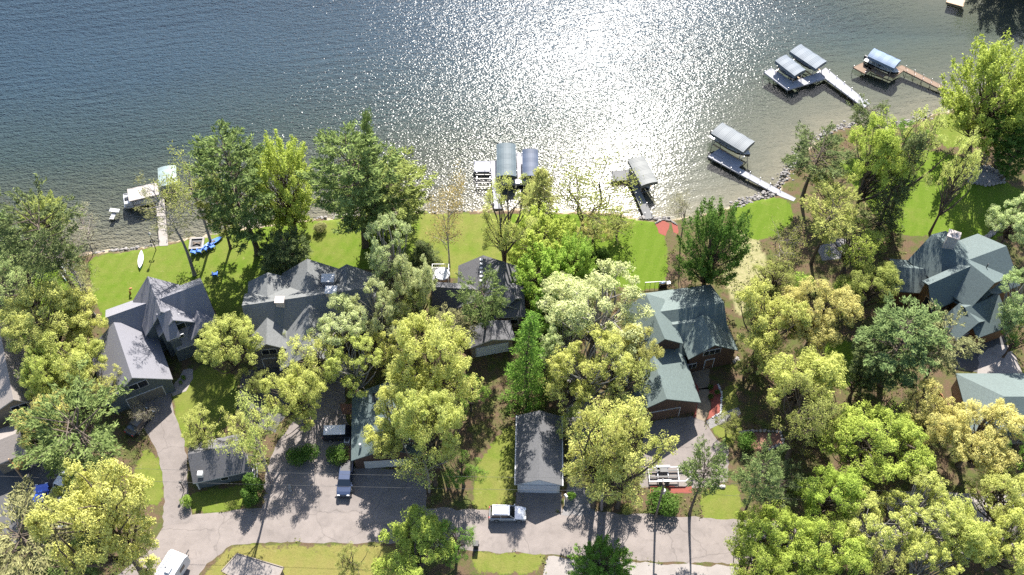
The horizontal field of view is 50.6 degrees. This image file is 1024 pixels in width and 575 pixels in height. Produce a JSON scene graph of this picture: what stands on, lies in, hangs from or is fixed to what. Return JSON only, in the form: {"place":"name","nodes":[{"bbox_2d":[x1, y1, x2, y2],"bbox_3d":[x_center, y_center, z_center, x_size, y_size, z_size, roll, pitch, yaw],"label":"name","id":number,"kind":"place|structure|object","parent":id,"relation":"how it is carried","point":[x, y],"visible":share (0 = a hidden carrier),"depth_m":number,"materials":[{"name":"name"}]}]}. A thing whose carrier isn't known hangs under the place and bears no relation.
{"place":"outdoors","nodes":[
{"label":"outdoors","id":0,"kind":"place"},
{"bbox_2d":[131,379,728,525],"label":"driveway","id":1,"kind":"structure","parent":0,"point":[371,493],"depth_m":147.63,"materials":[{"name":"concrete"}]},
{"bbox_2d":[0,319,1006,543],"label":"dark driveway","id":2,"kind":"structure","parent":0,"point":[34,470],"depth_m":152.79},
{"bbox_2d":[0,0,1023,574],"bbox_3d":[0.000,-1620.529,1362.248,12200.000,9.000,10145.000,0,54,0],"label":"ground","id":3,"kind":"structure","parent":0,"point":[104,104],"depth_m":189.80,"materials":[{"name":"plant"}]},
{"bbox_2d":[0,320,43,479],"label":"house","id":4,"kind":"structure","parent":3,"relation":"on","point":[12,394],"depth_m":147.88,"materials":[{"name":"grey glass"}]},
{"bbox_2d":[0,255,64,316],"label":"broadleaf tree","id":5,"kind":"object","parent":3,"relation":"on","point":[11,274],"visible":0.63,"depth_m":156.12,"materials":[{"name":"green plant"}]},
{"bbox_2d":[0,474,77,574],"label":"pine tree","id":6,"kind":"object","parent":3,"relation":"on","point":[26,542],"visible":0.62,"depth_m":129.72,"materials":[{"name":"green plant"}]},
{"bbox_2d":[13,345,68,404],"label":"oak tree","id":7,"kind":"object","parent":3,"relation":"on","point":[29,381],"visible":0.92,"depth_m":146.56,"materials":[{"name":"green plant"}]},
{"bbox_2d":[0,173,86,300],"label":"pine tree","id":8,"kind":"object","parent":3,"relation":"on","point":[27,261],"visible":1,"depth_m":149.99,"materials":[{"name":"green plant"}]},
{"bbox_2d":[0,280,89,356],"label":"oak tree","id":9,"kind":"object","parent":3,"relation":"on","point":[32,325],"visible":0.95,"depth_m":150.11,"materials":[{"name":"green plant"}]},
{"bbox_2d":[5,354,133,488],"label":"pine tree","id":10,"kind":"object","parent":3,"relation":"on","point":[53,442],"visible":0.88,"depth_m":134.59,"materials":[{"name":"green plant"}]},
{"bbox_2d":[33,329,106,400],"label":"oak tree","id":11,"kind":"object","parent":3,"relation":"on","point":[77,353],"visible":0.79,"depth_m":147.39,"materials":[{"name":"green plant"}]},
{"bbox_2d":[47,287,108,349],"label":"oak tree","id":12,"kind":"object","parent":3,"relation":"on","point":[85,331],"visible":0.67,"depth_m":153.49,"materials":[{"name":"green plant"}]},
{"bbox_2d":[21,456,160,574],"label":"oak tree","id":13,"kind":"object","parent":3,"relation":"on","point":[100,520],"visible":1,"depth_m":122.98,"materials":[{"name":"green plant"}]},
{"bbox_2d":[90,276,220,413],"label":"house","id":14,"kind":"structure","parent":3,"relation":"on","point":[152,321],"depth_m":154.16,"materials":[{"name":"grey"}]},
{"bbox_2d":[133,170,198,276],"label":"pine tree","id":15,"kind":"object","parent":3,"relation":"on","point":[193,271],"visible":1,"depth_m":154.32,"materials":[{"name":"plant"}]},
{"bbox_2d":[150,140,221,240],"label":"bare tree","id":16,"kind":"object","parent":3,"relation":"on","point":[175,187],"visible":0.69,"depth_m":159.29,"materials":[{"name":"green plant"}]},
{"bbox_2d":[180,404,226,449],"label":"broadleaf tree","id":17,"kind":"object","parent":3,"relation":"on","point":[203,434],"visible":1,"depth_m":145.77,"materials":[{"name":"green plant"}]},
{"bbox_2d":[188,434,248,489],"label":"shed","id":18,"kind":"structure","parent":3,"relation":"on","point":[212,465],"depth_m":144.85,"materials":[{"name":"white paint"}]},
{"bbox_2d":[182,118,275,255],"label":"pine tree","id":19,"kind":"object","parent":3,"relation":"on","point":[228,181],"visible":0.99,"depth_m":154.70,"materials":[{"name":"green plant"}]},
{"bbox_2d":[193,312,264,376],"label":"oak tree","id":20,"kind":"object","parent":3,"relation":"on","point":[221,347],"visible":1,"depth_m":149.78,"materials":[{"name":"green plant"}]},
{"bbox_2d":[213,384,278,484],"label":"tree","id":21,"kind":"object","parent":3,"relation":"on","point":[251,444],"visible":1,"depth_m":134.22,"materials":[{"name":"green plant"}]},
{"bbox_2d":[221,553,283,574],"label":"outbuilding","id":22,"kind":"structure","parent":3,"relation":"on","point":[239,564],"depth_m":136.60,"materials":[{"name":"beige"}]},
{"bbox_2d":[239,129,319,231],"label":"maple tree","id":23,"kind":"object","parent":3,"relation":"on","point":[291,208],"visible":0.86,"depth_m":161.52,"materials":[{"name":"green plant"}]},
{"bbox_2d":[256,224,313,274],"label":"pine tree","id":24,"kind":"object","parent":3,"relation":"on","point":[282,251],"visible":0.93,"depth_m":161.37,"materials":[{"name":"green plant"}]},
{"bbox_2d":[259,360,326,431],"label":"oak tree","id":25,"kind":"object","parent":3,"relation":"on","point":[296,388],"visible":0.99,"depth_m":143.89,"materials":[{"name":"green plant"}]},
{"bbox_2d":[242,259,376,380],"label":"house","id":26,"kind":"structure","parent":3,"relation":"on","point":[292,301],"depth_m":155.61,"materials":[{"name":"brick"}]},
{"bbox_2d":[278,330,343,392],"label":"broadleaf tree","id":27,"kind":"object","parent":3,"relation":"on","point":[317,367],"visible":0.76,"depth_m":149.40,"materials":[{"name":"green plant"}]},
{"bbox_2d":[306,291,368,360],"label":"oak tree","id":28,"kind":"object","parent":3,"relation":"on","point":[343,327],"visible":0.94,"depth_m":149.85,"materials":[{"name":"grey plant"}]},
{"bbox_2d":[296,118,403,248],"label":"pine tree","id":29,"kind":"object","parent":3,"relation":"on","point":[352,171],"visible":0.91,"depth_m":154.91,"materials":[{"name":"green plant"}]},
{"bbox_2d":[321,332,382,397],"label":"oak tree","id":30,"kind":"object","parent":3,"relation":"on","point":[350,370],"visible":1,"depth_m":147.43,"materials":[{"name":"green plant"}]},
{"bbox_2d":[346,274,411,351],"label":"oak tree","id":31,"kind":"object","parent":3,"relation":"on","point":[379,321],"visible":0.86,"depth_m":150.88,"materials":[{"name":"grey plant"}]},
{"bbox_2d":[351,382,421,468],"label":"garage","id":32,"kind":"structure","parent":3,"relation":"on","point":[363,413],"depth_m":147.21,"materials":[{"name":"grey"}]},
{"bbox_2d":[363,212,416,302],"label":"oak tree","id":33,"kind":"object","parent":3,"relation":"on","point":[381,264],"visible":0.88,"depth_m":153.98,"materials":[{"name":"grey plant"}]},
{"bbox_2d":[343,145,437,239],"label":"pine tree","id":34,"kind":"object","parent":3,"relation":"on","point":[408,205],"visible":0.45,"depth_m":162.89,"materials":[{"name":"green plant"}]},
{"bbox_2d":[360,381,439,459],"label":"oak tree","id":35,"kind":"object","parent":3,"relation":"on","point":[384,424],"visible":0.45,"depth_m":142.02,"materials":[{"name":"green plant"}]},
{"bbox_2d":[371,503,455,574],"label":"oak tree","id":36,"kind":"object","parent":3,"relation":"on","point":[418,554],"visible":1,"depth_m":134.45,"materials":[{"name":"green plant"}]},
{"bbox_2d":[391,253,437,328],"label":"oak tree","id":37,"kind":"object","parent":3,"relation":"on","point":[423,276],"visible":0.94,"depth_m":151.45,"materials":[{"name":"green plant"}]},
{"bbox_2d":[392,440,461,492],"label":"tree","id":38,"kind":"object","parent":3,"relation":"on","point":[424,472],"visible":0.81,"depth_m":138.06,"materials":[{"name":"green plant"}]},
{"bbox_2d":[390,387,466,486],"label":"oak tree","id":39,"kind":"object","parent":3,"relation":"on","point":[428,433],"visible":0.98,"depth_m":131.79,"materials":[{"name":"green plant"}]},
{"bbox_2d":[385,310,483,419],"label":"oak tree","id":40,"kind":"object","parent":3,"relation":"on","point":[442,374],"visible":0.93,"depth_m":138.05,"materials":[{"name":"green plant"}]},
{"bbox_2d":[423,158,468,267],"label":"birch tree","id":41,"kind":"object","parent":3,"relation":"on","point":[448,219],"visible":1,"depth_m":157.28,"materials":[{"name":"beige plant"}]},
{"bbox_2d":[431,255,525,357],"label":"house","id":42,"kind":"structure","parent":3,"relation":"on","point":[496,336],"depth_m":159.05,"materials":[{"name":"grey"}]},
{"bbox_2d":[446,263,510,329],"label":"pine tree","id":43,"kind":"object","parent":3,"relation":"on","point":[483,311],"visible":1,"depth_m":149.63,"materials":[{"name":"green plant"}]},
{"bbox_2d":[480,171,537,261],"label":"broadleaf tree","id":44,"kind":"object","parent":3,"relation":"on","point":[504,242],"visible":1,"depth_m":156.55,"materials":[{"name":"green plant"}]},
{"bbox_2d":[94,110,932,253],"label":"shore rocks","id":45,"kind":"object","parent":3,"relation":"on","point":[763,192],"visible":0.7,"depth_m":177.29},
{"bbox_2d":[5,121,1023,574],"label":"growth","id":46,"kind":"object","parent":3,"relation":"on","point":[615,391],"visible":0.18,"depth_m":153.84,"materials":[{"name":"green plant"}]},
{"bbox_2d":[498,310,554,416],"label":"spruce tree","id":47,"kind":"object","parent":3,"relation":"on","point":[526,385],"visible":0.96,"depth_m":147.10,"materials":[{"name":"green plant"}]},
{"bbox_2d":[514,410,562,492],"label":"garage","id":48,"kind":"structure","parent":3,"relation":"on","point":[538,449],"depth_m":145.66,"materials":[{"name":"grey"}]},
{"bbox_2d":[517,166,561,217],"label":"spruce tree","id":49,"kind":"object","parent":3,"relation":"on","point":[540,174],"visible":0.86,"depth_m":172.09,"materials":[{"name":"green plant"}]},
{"bbox_2d":[499,201,581,272],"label":"maple tree","id":50,"kind":"object","parent":3,"relation":"on","point":[550,228],"visible":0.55,"depth_m":164.50,"materials":[{"name":"green plant"}]},
{"bbox_2d":[509,242,587,314],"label":"maple tree","id":51,"kind":"object","parent":3,"relation":"on","point":[547,270],"visible":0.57,"depth_m":159.17,"materials":[{"name":"green plant"}]},
{"bbox_2d":[538,301,593,365],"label":"oak tree","id":52,"kind":"object","parent":3,"relation":"on","point":[551,340],"visible":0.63,"depth_m":148.64,"materials":[{"name":"green plant"}]},
{"bbox_2d":[537,357,598,415],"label":"broadleaf tree","id":53,"kind":"object","parent":3,"relation":"on","point":[565,398],"visible":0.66,"depth_m":145.59,"materials":[{"name":"green plant"}]},
{"bbox_2d":[551,230,600,283],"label":"maple tree","id":54,"kind":"object","parent":3,"relation":"on","point":[584,252],"visible":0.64,"depth_m":159.88,"materials":[{"name":"green plant"}]},
{"bbox_2d":[561,377,595,515],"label":"gravel lane","id":55,"kind":"structure","parent":3,"relation":"on","point":[579,504],"depth_m":145.36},
{"bbox_2d":[526,149,645,251],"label":"broadleaf tree","id":56,"kind":"object","parent":3,"relation":"on","point":[577,198],"visible":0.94,"depth_m":166.86,"materials":[{"name":"green plant"}]},
{"bbox_2d":[545,323,632,414],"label":"oak tree","id":57,"kind":"object","parent":3,"relation":"on","point":[563,359],"visible":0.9,"depth_m":144.28,"materials":[{"name":"green plant"}]},
{"bbox_2d":[536,258,654,364],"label":"oak tree","id":58,"kind":"object","parent":3,"relation":"on","point":[590,291],"visible":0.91,"depth_m":151.05,"materials":[{"name":"green plant"}]},
{"bbox_2d":[565,407,631,508],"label":"broadleaf tree","id":59,"kind":"object","parent":3,"relation":"on","point":[587,415],"visible":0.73,"depth_m":128.18,"materials":[{"name":"green plant"}]},
{"bbox_2d":[566,534,635,574],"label":"maple tree","id":60,"kind":"object","parent":3,"relation":"on","point":[602,567],"visible":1,"depth_m":136.36,"materials":[{"name":"green plant"}]},
{"bbox_2d":[560,394,679,508],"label":"broadleaf tree","id":61,"kind":"object","parent":3,"relation":"on","point":[571,469],"visible":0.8,"depth_m":129.17,"materials":[{"name":"green plant"}]},
{"bbox_2d":[591,349,658,411],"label":"broadleaf tree","id":62,"kind":"object","parent":3,"relation":"on","point":[622,389],"visible":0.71,"depth_m":145.26,"materials":[{"name":"green plant"}]},
{"bbox_2d":[592,400,670,509],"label":"broadleaf tree","id":63,"kind":"object","parent":3,"relation":"on","point":[656,441],"visible":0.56,"depth_m":130.43,"materials":[{"name":"green plant"}]},
{"bbox_2d":[613,323,664,384],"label":"oak tree","id":64,"kind":"object","parent":3,"relation":"on","point":[650,352],"visible":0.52,"depth_m":147.83,"materials":[{"name":"green plant"}]},
{"bbox_2d":[543,556,736,574],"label":"concrete apron","id":65,"kind":"object","parent":3,"relation":"on","point":[556,565],"visible":0.69,"depth_m":139.64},
{"bbox_2d":[610,284,737,423],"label":"house","id":66,"kind":"structure","parent":3,"relation":"on","point":[691,332],"depth_m":153.97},
{"bbox_2d":[677,433,736,515],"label":"broadleaf tree","id":67,"kind":"object","parent":3,"relation":"on","point":[713,485],"visible":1,"depth_m":133.31,"materials":[{"name":"green plant"}]},
{"bbox_2d":[675,195,753,287],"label":"maple tree","id":68,"kind":"object","parent":3,"relation":"on","point":[719,231],"visible":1,"depth_m":154.92,"materials":[{"name":"green plant"}]},
{"bbox_2d":[732,433,789,510],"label":"pine tree","id":69,"kind":"object","parent":3,"relation":"on","point":[772,475],"visible":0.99,"depth_m":131.33,"materials":[{"name":"green plant"}]},
{"bbox_2d":[728,538,802,574],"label":"oak tree","id":70,"kind":"object","parent":3,"relation":"on","point":[752,549],"visible":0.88,"depth_m":130.41,"materials":[{"name":"green plant"}]},
{"bbox_2d":[723,499,818,574],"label":"oak tree","id":71,"kind":"object","parent":3,"relation":"on","point":[756,528],"visible":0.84,"depth_m":132.60,"materials":[{"name":"green plant"}]},
{"bbox_2d":[732,278,813,362],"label":"oak tree","id":72,"kind":"object","parent":3,"relation":"on","point":[761,340],"visible":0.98,"depth_m":149.87,"materials":[{"name":"green plant"}]},
{"bbox_2d":[756,458,810,508],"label":"pine tree","id":73,"kind":"object","parent":3,"relation":"on","point":[791,484],"visible":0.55,"depth_m":138.10,"materials":[{"name":"green plant"}]},
{"bbox_2d":[756,344,848,414],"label":"oak tree","id":74,"kind":"object","parent":3,"relation":"on","point":[824,368],"visible":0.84,"depth_m":144.54,"materials":[{"name":"green plant"}]},
{"bbox_2d":[769,371,848,459],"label":"broadleaf tree","id":75,"kind":"object","parent":3,"relation":"on","point":[800,423],"visible":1,"depth_m":137.96,"materials":[{"name":"green plant"}]},
{"bbox_2d":[779,276,863,353],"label":"oak tree","id":76,"kind":"object","parent":3,"relation":"on","point":[821,324],"visible":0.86,"depth_m":149.21,"materials":[{"name":"green plant"}]},
{"bbox_2d":[781,119,865,200],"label":"pine tree","id":77,"kind":"object","parent":3,"relation":"on","point":[827,144],"visible":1,"depth_m":168.71,"materials":[{"name":"green plant"}]},
{"bbox_2d":[786,463,867,524],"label":"oak tree","id":78,"kind":"object","parent":3,"relation":"on","point":[817,496],"visible":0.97,"depth_m":135.14,"materials":[{"name":"green plant"}]},
{"bbox_2d":[784,511,874,574],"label":"oak tree","id":79,"kind":"object","parent":3,"relation":"on","point":[820,559],"visible":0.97,"depth_m":130.19,"materials":[{"name":"green plant"}]},
{"bbox_2d":[799,181,868,264],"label":"broadleaf tree","id":80,"kind":"object","parent":3,"relation":"on","point":[844,224],"visible":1,"depth_m":159.44,"materials":[{"name":"green plant"}]},
{"bbox_2d":[818,212,890,275],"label":"broadleaf tree","id":81,"kind":"object","parent":3,"relation":"on","point":[851,251],"visible":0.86,"depth_m":160.53,"materials":[{"name":"green plant"}]},
{"bbox_2d":[814,485,919,556],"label":"oak tree","id":82,"kind":"object","parent":3,"relation":"on","point":[852,523],"visible":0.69,"depth_m":133.09,"materials":[{"name":"green plant"}]},
{"bbox_2d":[832,260,904,312],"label":"oak tree","id":83,"kind":"object","parent":3,"relation":"on","point":[863,289],"visible":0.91,"depth_m":156.52,"materials":[{"name":"green plant"}]},
{"bbox_2d":[847,334,901,392],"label":"pine tree","id":84,"kind":"object","parent":3,"relation":"on","point":[859,358],"visible":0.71,"depth_m":147.61,"materials":[{"name":"green plant"}]},
{"bbox_2d":[813,399,936,489],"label":"oak tree","id":85,"kind":"object","parent":3,"relation":"on","point":[869,462],"visible":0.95,"depth_m":139.24,"materials":[{"name":"green plant"}]},
{"bbox_2d":[848,107,912,216],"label":"oak tree","id":86,"kind":"object","parent":3,"relation":"on","point":[884,143],"visible":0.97,"depth_m":159.98,"materials":[{"name":"green plant"}]},
{"bbox_2d":[849,129,930,253],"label":"spruce tree","id":87,"kind":"object","parent":3,"relation":"on","point":[900,198],"visible":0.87,"depth_m":165.79,"materials":[{"name":"green plant"}]},
{"bbox_2d":[853,291,956,392],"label":"pine tree","id":88,"kind":"object","parent":3,"relation":"on","point":[900,320],"visible":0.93,"depth_m":145.10,"materials":[{"name":"green plant"}]},
{"bbox_2d":[875,465,966,543],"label":"oak tree","id":89,"kind":"object","parent":3,"relation":"on","point":[914,510],"visible":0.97,"depth_m":133.90,"materials":[{"name":"green plant"}]},
{"bbox_2d":[887,104,964,212],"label":"broadleaf tree","id":90,"kind":"object","parent":3,"relation":"on","point":[938,122],"visible":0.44,"depth_m":159.32,"materials":[{"name":"green plant"}]},
{"bbox_2d":[897,376,970,450],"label":"oak tree","id":91,"kind":"object","parent":3,"relation":"on","point":[931,423],"visible":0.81,"depth_m":142.47,"materials":[{"name":"green plant"}]},
{"bbox_2d":[901,530,969,574],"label":"oak tree","id":92,"kind":"object","parent":3,"relation":"on","point":[920,564],"visible":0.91,"depth_m":131.50,"materials":[{"name":"green plant"}]},
{"bbox_2d":[910,299,984,381],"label":"pine tree","id":93,"kind":"object","parent":3,"relation":"on","point":[947,357],"visible":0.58,"depth_m":146.87,"materials":[{"name":"green plant"}]},
{"bbox_2d":[885,229,1019,348],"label":"house","id":94,"kind":"structure","parent":3,"relation":"on","point":[950,271],"depth_m":159.31,"materials":[{"name":"grey wood"}]},
{"bbox_2d":[928,125,982,234],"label":"broadleaf tree","id":95,"kind":"object","parent":3,"relation":"on","point":[962,170],"visible":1,"depth_m":160.40,"materials":[{"name":"green plant"}]},
{"bbox_2d":[925,493,1000,562],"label":"oak tree","id":96,"kind":"object","parent":3,"relation":"on","point":[970,534],"visible":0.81,"depth_m":131.93,"materials":[{"name":"green plant"}]},
{"bbox_2d":[937,396,1023,476],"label":"oak tree","id":97,"kind":"object","parent":3,"relation":"on","point":[966,446],"visible":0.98,"depth_m":138.66,"materials":[{"name":"green plant"}]},
{"bbox_2d":[938,28,1023,156],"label":"maple tree","id":98,"kind":"object","parent":3,"relation":"on","point":[987,67],"visible":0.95,"depth_m":171.72,"materials":[{"name":"green plant"}]},
{"bbox_2d":[951,373,1023,443],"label":"garage","id":99,"kind":"structure","parent":3,"relation":"on","point":[986,389],"depth_m":150.47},
{"bbox_2d":[963,466,1023,529],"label":"oak tree","id":100,"kind":"object","parent":3,"relation":"on","point":[999,482],"visible":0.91,"depth_m":136.35,"materials":[{"name":"green plant"}]},
{"bbox_2d":[968,507,1023,574],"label":"oak tree","id":101,"kind":"object","parent":3,"relation":"on","point":[1014,551],"visible":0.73,"depth_m":132.47,"materials":[{"name":"green plant"}]},
{"bbox_2d":[984,193,1023,243],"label":"oak tree","id":102,"kind":"object","parent":3,"relation":"on","point":[1013,222],"visible":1,"depth_m":165.63,"materials":[{"name":"green plant"}]},
{"bbox_2d":[984,96,1023,166],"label":"pine tree","id":103,"kind":"object","parent":3,"relation":"on","point":[1002,142],"visible":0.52,"depth_m":172.90,"materials":[{"name":"green plant"}]},
{"bbox_2d":[995,266,1023,336],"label":"oak tree","id":104,"kind":"object","parent":3,"relation":"on","point":[1011,314],"visible":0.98,"depth_m":153.87,"materials":[{"name":"green plant"}]},
{"bbox_2d":[118,507,1023,574],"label":"road","id":105,"kind":"structure","parent":0,"point":[204,539],"depth_m":142.57,"materials":[{"name":"asphalt"}]},
{"bbox_2d":[886,344,1023,521],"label":"pale driveway","id":106,"kind":"structure","parent":0,"point":[991,360],"depth_m":157.59,"materials":[{"name":"concrete"}]},
{"label":"lake water","id":107,"kind":"structure","parent":0,"visible":0},
{"bbox_2d":[708,147,795,200],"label":"dock","id":108,"kind":"object","parent":107,"relation":"in","point":[726,160],"visible":0.92,"depth_m":180.71,"materials":[{"name":"wood"}]},
{"bbox_2d":[762,67,868,108],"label":"dock","id":109,"kind":"object","parent":107,"relation":"in","point":[826,74],"visible":0.9,"depth_m":193.24,"materials":[{"name":"wood"}]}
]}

